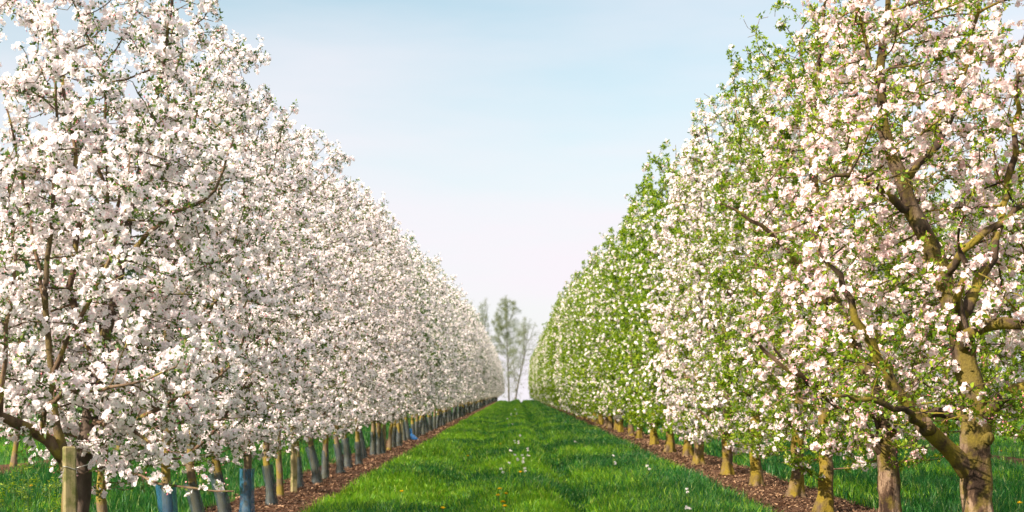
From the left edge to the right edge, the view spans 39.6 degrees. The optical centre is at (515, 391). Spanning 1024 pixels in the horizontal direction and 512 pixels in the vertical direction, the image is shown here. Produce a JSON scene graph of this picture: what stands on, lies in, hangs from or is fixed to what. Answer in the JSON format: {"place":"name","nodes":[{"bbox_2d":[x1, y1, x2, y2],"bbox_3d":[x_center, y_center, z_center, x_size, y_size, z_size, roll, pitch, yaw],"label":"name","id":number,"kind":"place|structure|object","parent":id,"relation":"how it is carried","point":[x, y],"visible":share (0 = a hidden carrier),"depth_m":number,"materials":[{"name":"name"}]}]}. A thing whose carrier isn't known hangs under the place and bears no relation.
{"place":"outdoors","nodes":[
{"label":"outdoors","id":0,"kind":"place"},
{"bbox_2d":[0,477,41,511],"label":"grass","id":1,"kind":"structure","parent":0,"point":[19,493],"depth_m":13.19,"materials":[{"name":"green plant"}]},
{"bbox_2d":[7,460,40,510],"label":"grass","id":2,"kind":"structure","parent":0,"point":[18,485],"depth_m":14.03,"materials":[{"name":"green plant"}]},
{"bbox_2d":[38,477,61,511],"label":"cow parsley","id":3,"kind":"object","parent":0,"point":[49,490],"visible":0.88,"depth_m":13.47,"materials":[{"name":"green plant"}]},
{"bbox_2d":[0,399,1023,511],"bbox_3d":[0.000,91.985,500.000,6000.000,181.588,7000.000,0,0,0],"label":"ground","id":4,"kind":"structure","parent":0,"point":[233,498],"depth_m":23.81,"materials":[{"name":"green plant"}]},
{"bbox_2d":[0,224,54,430],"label":"broadleaf tree","id":5,"kind":"object","parent":4,"relation":"on","point":[27,334],"visible":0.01,"depth_m":36.91,"materials":[{"name":"white plant"}]},
{"bbox_2d":[8,201,109,413],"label":"broadleaf tree","id":6,"kind":"object","parent":4,"relation":"on","point":[62,308],"visible":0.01,"depth_m":45.66,"materials":[{"name":"white plant"}]},
{"bbox_2d":[0,445,157,474],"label":"mulch strip","id":7,"kind":"object","parent":4,"relation":"on","point":[6,466],"visible":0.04,"depth_m":26.23,"materials":[{"name":"brown soil"}]},
{"bbox_2d":[0,197,43,410],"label":"apple tree","id":8,"kind":"object","parent":7,"relation":"on","point":[23,330],"visible":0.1,"depth_m":24.39,"materials":[{"name":"white plant"}]},
{"bbox_2d":[0,185,74,466],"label":"apple tree","id":9,"kind":"object","parent":7,"relation":"on","point":[14,455],"visible":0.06,"depth_m":26.22,"materials":[{"name":"white plant"}]},
{"bbox_2d":[5,182,106,422],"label":"apple tree","id":10,"kind":"object","parent":7,"relation":"on","point":[94,325],"visible":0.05,"depth_m":28.59,"materials":[{"name":"white plant"}]},
{"bbox_2d":[42,197,141,413],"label":"apple tree","id":11,"kind":"object","parent":7,"relation":"on","point":[89,294],"visible":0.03,"depth_m":30.91,"materials":[{"name":"white plant"}]},
{"bbox_2d":[73,200,154,450],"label":"apple tree","id":12,"kind":"object","parent":7,"relation":"on","point":[125,273],"depth_m":33.26,"materials":[{"name":"white plant"}]},
{"bbox_2d":[205,402,494,511],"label":"mulch strip","id":13,"kind":"object","parent":4,"relation":"on","point":[356,471],"visible":0.17,"depth_m":19.99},
{"bbox_2d":[61,446,95,511],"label":"wooden post","id":14,"kind":"object","parent":13,"relation":"on","point":[69,469],"visible":1,"depth_m":9.37,"materials":[{"name":"brown wood"}]},
{"bbox_2d":[0,0,240,511],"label":"apple tree","id":15,"kind":"object","parent":13,"relation":"on","point":[99,492],"visible":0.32,"depth_m":10.87,"materials":[{"name":"white plant"}]},
{"bbox_2d":[0,37,241,511],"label":"apple tree","id":16,"kind":"object","parent":13,"relation":"on","point":[40,431],"visible":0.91,"depth_m":9.74,"materials":[{"name":"white plant"}]},
{"bbox_2d":[0,0,249,511],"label":"apple tree","id":17,"kind":"object","parent":13,"relation":"on","point":[46,22],"visible":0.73,"depth_m":10.22,"materials":[{"name":"white plant"}]},
{"bbox_2d":[50,0,293,511],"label":"apple tree","id":18,"kind":"object","parent":13,"relation":"on","point":[166,502],"visible":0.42,"depth_m":12.32,"materials":[{"name":"white plant"}]},
{"bbox_2d":[96,19,310,511],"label":"apple tree","id":19,"kind":"object","parent":13,"relation":"on","point":[195,501],"visible":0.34,"depth_m":13.61,"materials":[{"name":"white plant"}]},
{"bbox_2d":[137,28,331,511],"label":"apple tree","id":20,"kind":"object","parent":13,"relation":"on","point":[223,503],"visible":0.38,"depth_m":14.85,"materials":[{"name":"white plant"}]},
{"bbox_2d":[170,64,333,511],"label":"apple tree","id":21,"kind":"object","parent":13,"relation":"on","point":[247,497],"visible":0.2,"depth_m":15.80,"materials":[{"name":"white plant"}]},
{"bbox_2d":[198,112,351,504],"bbox_3d":[-2.989,-0.987,17.432,1.946,4.880,1.642,0,0,-22],"label":"apple tree","id":22,"kind":"object","parent":13,"relation":"on","point":[269,481],"visible":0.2,"depth_m":17.41,"materials":[{"name":"white plant"}]},
{"bbox_2d":[210,133,356,495],"bbox_3d":[-3.084,-1.023,18.727,2.055,4.920,1.683,0,0,-18],"label":"apple tree","id":23,"kind":"object","parent":13,"relation":"on","point":[279,467],"visible":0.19,"depth_m":18.73,"materials":[{"name":"white plant"}]},
{"bbox_2d":[291,394,296,492],"bbox_3d":[-3.026,0.690,19.400,0.076,1.580,0.076,0,0,-28],"label":"wooden post","id":24,"kind":"object","parent":13,"relation":"on","point":[293,469],"visible":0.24,"depth_m":19.36,"materials":[{"name":"brown wood"}]},
{"bbox_2d":[232,120,374,487],"bbox_3d":[-3.096,-1.228,20.224,2.222,5.321,1.820,0,0,20],"label":"apple tree","id":25,"kind":"object","parent":13,"relation":"on","point":[350,299],"visible":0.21,"depth_m":20.21,"materials":[{"name":"white plant"}]},
{"bbox_2d":[250,132,391,483],"bbox_3d":[-3.020,-1.280,21.494,2.313,5.470,1.796,0,0,-11],"label":"apple tree","id":26,"kind":"object","parent":13,"relation":"on","point":[314,461],"visible":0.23,"depth_m":21.45,"materials":[{"name":"white plant"}]},
{"bbox_2d":[269,172,385,478],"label":"apple tree","id":27,"kind":"object","parent":13,"relation":"on","point":[325,463],"visible":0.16,"depth_m":23.16,"materials":[{"name":"white plant"}]},
{"bbox_2d":[299,180,398,472],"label":"apple tree","id":28,"kind":"object","parent":13,"relation":"on","point":[339,456],"visible":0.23,"depth_m":24.45,"materials":[{"name":"white plant"}]},
{"bbox_2d":[294,177,406,467],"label":"apple tree","id":29,"kind":"object","parent":13,"relation":"on","point":[346,448],"visible":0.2,"depth_m":26.15,"materials":[{"name":"white plant"}]},
{"bbox_2d":[318,191,414,464],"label":"apple tree","id":30,"kind":"object","parent":13,"relation":"on","point":[358,453],"visible":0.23,"depth_m":27.36,"materials":[{"name":"white plant"}]},
{"bbox_2d":[328,187,419,458],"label":"apple tree","id":31,"kind":"object","parent":13,"relation":"on","point":[404,361],"visible":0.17,"depth_m":28.96,"materials":[{"name":"white plant"}]},
{"bbox_2d":[327,193,424,455],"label":"apple tree","id":32,"kind":"object","parent":13,"relation":"on","point":[373,451],"visible":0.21,"depth_m":30.26,"materials":[{"name":"white plant"}]},
{"bbox_2d":[332,204,425,453],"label":"apple tree","id":33,"kind":"object","parent":13,"relation":"on","point":[409,269],"visible":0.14,"depth_m":31.57,"materials":[{"name":"white plant"}]},
{"bbox_2d":[335,211,430,453],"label":"apple tree","id":34,"kind":"object","parent":13,"relation":"on","point":[421,329],"visible":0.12,"depth_m":32.82,"materials":[{"name":"white plant"}]},
{"bbox_2d":[351,229,437,446],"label":"apple tree","id":35,"kind":"object","parent":13,"relation":"on","point":[394,432],"visible":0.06,"depth_m":35.41,"materials":[{"name":"white plant"}]},
{"bbox_2d":[361,228,434,449],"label":"apple tree","id":36,"kind":"object","parent":13,"relation":"on","point":[430,391],"visible":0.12,"depth_m":33.99,"materials":[{"name":"white plant"}]},
{"bbox_2d":[365,231,445,445],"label":"apple tree","id":37,"kind":"object","parent":13,"relation":"on","point":[399,442],"visible":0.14,"depth_m":36.60,"materials":[{"name":"white plant"}]},
{"bbox_2d":[367,244,444,440],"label":"apple tree","id":38,"kind":"object","parent":13,"relation":"on","point":[425,286],"visible":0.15,"depth_m":39.15,"materials":[{"name":"white plant"}]},
{"bbox_2d":[382,249,438,414],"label":"apple tree","id":39,"kind":"object","parent":13,"relation":"on","point":[437,378],"visible":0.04,"depth_m":37.87,"materials":[{"name":"white plant"}]},
{"bbox_2d":[375,251,446,439],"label":"apple tree","id":40,"kind":"object","parent":13,"relation":"on","point":[408,432],"visible":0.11,"depth_m":40.64,"materials":[{"name":"white plant"}]},
{"bbox_2d":[401,240,455,436],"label":"apple tree","id":41,"kind":"object","parent":13,"relation":"on","point":[448,390],"visible":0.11,"depth_m":43.49,"materials":[{"name":"white plant"}]},
{"bbox_2d":[410,250,453,434],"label":"apple tree","id":42,"kind":"object","parent":13,"relation":"on","point":[412,425],"visible":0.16,"depth_m":42.11,"materials":[{"name":"white plant"}]},
{"bbox_2d":[410,259,454,435],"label":"apple tree","id":43,"kind":"object","parent":13,"relation":"on","point":[421,419],"visible":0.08,"depth_m":44.87,"materials":[{"name":"white plant"}]},
{"bbox_2d":[415,266,458,430],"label":"apple tree","id":44,"kind":"object","parent":13,"relation":"on","point":[448,310],"visible":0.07,"depth_m":48.67,"materials":[{"name":"white plant"}]},
{"bbox_2d":[418,253,458,434],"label":"apple tree","id":45,"kind":"object","parent":13,"relation":"on","point":[423,431],"visible":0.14,"depth_m":46.12,"materials":[{"name":"white plant"}]},
{"bbox_2d":[422,257,462,432],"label":"apple tree","id":46,"kind":"object","parent":13,"relation":"on","point":[455,369],"visible":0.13,"depth_m":47.37,"materials":[{"name":"white plant"}]},
{"bbox_2d":[419,257,465,429],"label":"apple tree","id":47,"kind":"object","parent":13,"relation":"on","point":[462,348],"visible":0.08,"depth_m":51.20,"materials":[{"name":"white plant"}]},
{"bbox_2d":[421,272,464,428],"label":"apple tree","id":48,"kind":"object","parent":13,"relation":"on","point":[434,419],"visible":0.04,"depth_m":52.65,"materials":[{"name":"white plant"}]},
{"bbox_2d":[427,276,463,430],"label":"apple tree","id":49,"kind":"object","parent":13,"relation":"on","point":[458,387],"visible":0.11,"depth_m":49.89,"materials":[{"name":"white plant"}]},
{"bbox_2d":[436,293,466,427],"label":"apple tree","id":50,"kind":"object","parent":13,"relation":"on","point":[458,399],"visible":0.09,"depth_m":54.12,"materials":[{"name":"white plant"}]},
{"bbox_2d":[437,280,467,427],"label":"apple tree","id":51,"kind":"object","parent":13,"relation":"on","point":[461,344],"visible":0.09,"depth_m":55.65,"materials":[{"name":"white plant"}]},
{"bbox_2d":[439,284,470,425],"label":"apple tree","id":52,"kind":"object","parent":13,"relation":"on","point":[440,423],"visible":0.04,"depth_m":56.97,"materials":[{"name":"white plant"}]},
{"bbox_2d":[439,292,475,422],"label":"apple tree","id":53,"kind":"object","parent":13,"relation":"on","point":[474,385],"visible":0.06,"depth_m":63.76,"materials":[{"name":"white plant"}]},
{"bbox_2d":[443,290,472,423],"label":"apple tree","id":54,"kind":"object","parent":13,"relation":"on","point":[445,412],"visible":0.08,"depth_m":59.55,"materials":[{"name":"white plant"}]},
{"bbox_2d":[442,289,473,423],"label":"apple tree","id":55,"kind":"object","parent":13,"relation":"on","point":[469,355],"visible":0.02,"depth_m":60.91,"materials":[{"name":"white plant"}]},
{"bbox_2d":[442,274,474,424],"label":"apple tree","id":56,"kind":"object","parent":13,"relation":"on","point":[467,339],"visible":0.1,"depth_m":58.20,"materials":[{"name":"white plant"}]},
{"bbox_2d":[448,288,478,420],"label":"apple tree","id":57,"kind":"object","parent":13,"relation":"on","point":[468,346],"visible":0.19,"depth_m":65.23,"materials":[{"name":"white plant"}]},
{"bbox_2d":[450,283,480,414],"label":"apple tree","id":58,"kind":"object","parent":13,"relation":"on","point":[472,340],"visible":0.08,"depth_m":66.55,"materials":[{"name":"white plant"}]},
{"bbox_2d":[452,295,479,419],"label":"apple tree","id":59,"kind":"object","parent":13,"relation":"on","point":[455,408],"visible":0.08,"depth_m":69.22,"materials":[{"name":"white plant"}]},
{"bbox_2d":[449,300,484,416],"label":"apple tree","id":60,"kind":"object","parent":13,"relation":"on","point":[474,330],"visible":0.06,"depth_m":76.10,"materials":[{"name":"white plant"}]},
{"bbox_2d":[452,292,482,418],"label":"apple tree","id":61,"kind":"object","parent":13,"relation":"on","point":[474,318],"visible":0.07,"depth_m":71.84,"materials":[{"name":"white plant"}]},
{"bbox_2d":[457,304,481,417],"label":"apple tree","id":62,"kind":"object","parent":13,"relation":"on","point":[459,409],"visible":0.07,"depth_m":74.46,"materials":[{"name":"white plant"}]},
{"bbox_2d":[457,300,484,416],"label":"apple tree","id":63,"kind":"object","parent":13,"relation":"on","point":[477,343],"visible":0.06,"depth_m":77.44,"materials":[{"name":"white plant"}]},
{"bbox_2d":[462,308,485,415],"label":"apple tree","id":64,"kind":"object","parent":13,"relation":"on","point":[483,365],"visible":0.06,"depth_m":78.80,"materials":[{"name":"white plant"}]},
{"bbox_2d":[465,307,487,414],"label":"apple tree","id":65,"kind":"object","parent":13,"relation":"on","point":[477,324],"visible":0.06,"depth_m":85.78,"materials":[{"name":"white plant"}]},
{"bbox_2d":[471,315,492,411],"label":"apple tree","id":66,"kind":"object","parent":13,"relation":"on","point":[488,371],"visible":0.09,"depth_m":96.41,"materials":[{"name":"white plant"}]},
{"bbox_2d":[477,299,490,336],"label":"poplar tree","id":67,"kind":"object","parent":4,"relation":"on","point":[483,315],"visible":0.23,"depth_m":299.92,"materials":[{"name":"grey plant"}]},
{"bbox_2d":[488,295,525,401],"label":"poplar tree","id":68,"kind":"object","parent":4,"relation":"on","point":[502,327],"visible":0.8,"depth_m":289.65,"materials":[{"name":"grey plant"}]},
{"bbox_2d":[505,317,540,399],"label":"poplar tree","id":69,"kind":"object","parent":4,"relation":"on","point":[523,360],"visible":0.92,"depth_m":279.81,"materials":[{"name":"grey plant"}]},
{"bbox_2d":[539,401,875,511],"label":"mulch strip","id":70,"kind":"object","parent":4,"relation":"on","point":[783,500],"visible":0.13,"depth_m":20.22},
{"bbox_2d":[204,413,878,511],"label":"mulch chips","id":71,"kind":"object","parent":70,"relation":"on","point":[652,447],"visible":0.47,"depth_m":22.49,"materials":[{"name":"brown wood"}]},
{"bbox_2d":[545,294,560,408],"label":"apple tree","id":72,"kind":"object","parent":70,"relation":"on","point":[548,353],"visible":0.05,"depth_m":87.93,"materials":[{"name":"green plant"}]},
{"bbox_2d":[545,309,569,412],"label":"apple tree","id":73,"kind":"object","parent":70,"relation":"on","point":[546,329],"visible":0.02,"depth_m":93.45,"materials":[{"name":"green plant"}]},
{"bbox_2d":[546,292,575,414],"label":"apple tree","id":74,"kind":"object","parent":70,"relation":"on","point":[552,380],"visible":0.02,"depth_m":82.73,"materials":[{"name":"green plant"}]},
{"bbox_2d":[549,291,575,409],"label":"apple tree","id":75,"kind":"object","parent":70,"relation":"on","point":[551,364],"visible":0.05,"depth_m":80.33,"materials":[{"name":"green plant"}]},
{"bbox_2d":[549,284,580,416],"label":"apple tree","id":76,"kind":"object","parent":70,"relation":"on","point":[556,313],"visible":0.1,"depth_m":77.82,"materials":[{"name":"green plant"}]},
{"bbox_2d":[552,281,585,417],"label":"apple tree","id":77,"kind":"object","parent":70,"relation":"on","point":[565,333],"visible":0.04,"depth_m":75.05,"materials":[{"name":"green plant"}]},
{"bbox_2d":[554,272,589,418],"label":"apple tree","id":78,"kind":"object","parent":70,"relation":"on","point":[560,351],"visible":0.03,"depth_m":69.92,"materials":[{"name":"green plant"}]},
{"bbox_2d":[555,275,603,420],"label":"apple tree","id":79,"kind":"object","parent":70,"relation":"on","point":[564,337],"visible":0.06,"depth_m":67.08,"materials":[{"name":"green plant"}]},
{"bbox_2d":[558,274,603,421],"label":"apple tree","id":80,"kind":"object","parent":70,"relation":"on","point":[562,358],"visible":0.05,"depth_m":64.59,"materials":[{"name":"green plant"}]},
{"bbox_2d":[566,254,616,425],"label":"apple tree","id":81,"kind":"object","parent":70,"relation":"on","point":[571,342],"visible":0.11,"depth_m":56.98,"materials":[{"name":"green plant"}]},
{"bbox_2d":[559,270,626,423],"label":"apple tree","id":82,"kind":"object","parent":70,"relation":"on","point":[566,378],"visible":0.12,"depth_m":62.11,"materials":[{"name":"green plant"}]},
{"bbox_2d":[561,263,634,424],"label":"apple tree","id":83,"kind":"object","parent":70,"relation":"on","point":[601,420],"visible":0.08,"depth_m":59.63,"materials":[{"name":"green plant"}]},
{"bbox_2d":[571,260,632,428],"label":"apple tree","id":84,"kind":"object","parent":70,"relation":"on","point":[610,424],"visible":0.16,"depth_m":53.98,"materials":[{"name":"green plant"}]},
{"bbox_2d":[575,250,646,429],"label":"apple tree","id":85,"kind":"object","parent":70,"relation":"on","point":[581,320],"visible":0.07,"depth_m":51.31,"materials":[{"name":"white plant"}]},
{"bbox_2d":[575,240,652,432],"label":"apple tree","id":86,"kind":"object","parent":70,"relation":"on","point":[620,427],"visible":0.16,"depth_m":48.43,"materials":[{"name":"green plant"}]},
{"bbox_2d":[583,233,671,435],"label":"apple tree","id":87,"kind":"object","parent":70,"relation":"on","point":[602,392],"visible":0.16,"depth_m":45.02,"materials":[{"name":"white plant"}]},
{"bbox_2d":[588,220,680,438],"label":"apple tree","id":88,"kind":"object","parent":70,"relation":"on","point":[639,431],"visible":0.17,"depth_m":41.67,"materials":[{"name":"green plant"}]},
{"bbox_2d":[596,198,694,444],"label":"apple tree","id":89,"kind":"object","parent":70,"relation":"on","point":[604,333],"visible":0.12,"depth_m":37.43,"materials":[{"name":"green plant"}]},
{"bbox_2d":[605,165,726,452],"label":"apple tree","id":90,"kind":"object","parent":70,"relation":"on","point":[670,440],"visible":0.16,"depth_m":32.79,"materials":[{"name":"green plant"}]},
{"bbox_2d":[616,153,752,456],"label":"apple tree","id":91,"kind":"object","parent":70,"relation":"on","point":[687,448],"visible":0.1,"depth_m":30.04,"materials":[{"name":"green plant"}]},
{"bbox_2d":[619,136,768,464],"bbox_3d":[3.503,-1.720,27.371,3.022,6.407,2.849,0,0,0],"label":"apple tree","id":92,"kind":"object","parent":70,"relation":"on","point":[648,382],"visible":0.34,"depth_m":27.26,"materials":[{"name":"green plant"}]},
{"bbox_2d":[643,106,801,475],"bbox_3d":[3.593,-1.696,24.042,2.836,6.333,2.952,0,0,-2],"label":"apple tree","id":93,"kind":"object","parent":70,"relation":"on","point":[728,452],"visible":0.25,"depth_m":23.92,"materials":[{"name":"white plant"}]},
{"bbox_2d":[663,78,847,485],"bbox_3d":[3.560,-1.550,20.919,2.796,6.007,2.822,0,0,8],"label":"apple tree","id":94,"kind":"object","parent":70,"relation":"on","point":[756,475],"visible":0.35,"depth_m":20.93,"materials":[{"name":"white plant"}]},
{"bbox_2d":[683,48,897,497],"bbox_3d":[3.608,-1.518,18.585,2.785,5.927,2.760,0,0,0],"label":"apple tree","id":95,"kind":"object","parent":70,"relation":"on","point":[796,486],"visible":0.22,"depth_m":18.56,"materials":[{"name":"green plant"}]},
{"bbox_2d":[708,0,947,511],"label":"apple tree","id":96,"kind":"object","parent":70,"relation":"on","point":[824,501],"visible":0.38,"depth_m":16.33,"materials":[{"name":"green plant"}]},
{"bbox_2d":[715,0,1023,511],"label":"apple tree","id":97,"kind":"object","parent":70,"relation":"on","point":[883,444],"visible":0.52,"depth_m":13.56,"materials":[{"name":"white plant"}]},
{"bbox_2d":[778,0,1023,511],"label":"apple tree","id":98,"kind":"object","parent":70,"relation":"on","point":[975,412],"visible":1,"depth_m":11.11,"materials":[{"name":"white plant"}]},
{"bbox_2d":[911,446,1023,464],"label":"mulch strip","id":99,"kind":"object","parent":4,"relation":"on","point":[1010,458],"visible":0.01,"depth_m":29.59,"materials":[{"name":"brown soil"}]},
{"bbox_2d":[837,209,925,425],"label":"apple tree","id":100,"kind":"object","parent":99,"relation":"on","point":[879,325],"depth_m":38.08,"materials":[{"name":"white plant"}]},
{"bbox_2d":[861,198,952,445],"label":"apple tree","id":101,"kind":"object","parent":99,"relation":"on","point":[923,388],"visible":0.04,"depth_m":35.24,"materials":[{"name":"white plant"}]},
{"bbox_2d":[884,182,1009,435],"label":"apple tree","id":102,"kind":"object","parent":99,"relation":"on","point":[953,423],"visible":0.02,"depth_m":32.40,"materials":[{"name":"white plant"}]},
{"bbox_2d":[919,167,1023,455],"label":"apple tree","id":103,"kind":"object","parent":99,"relation":"on","point":[948,227],"visible":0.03,"depth_m":29.57,"materials":[{"name":"white plant"}]},
{"bbox_2d":[964,152,1023,442],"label":"apple tree","id":104,"kind":"object","parent":99,"relation":"on","point":[1014,362],"visible":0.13,"depth_m":27.06,"materials":[{"name":"white plant"}]},
{"bbox_2d":[0,0,1023,401],"label":"sky","id":105,"kind":"structure","parent":0,"point":[508,136],"materials":[{"name":"blue"}]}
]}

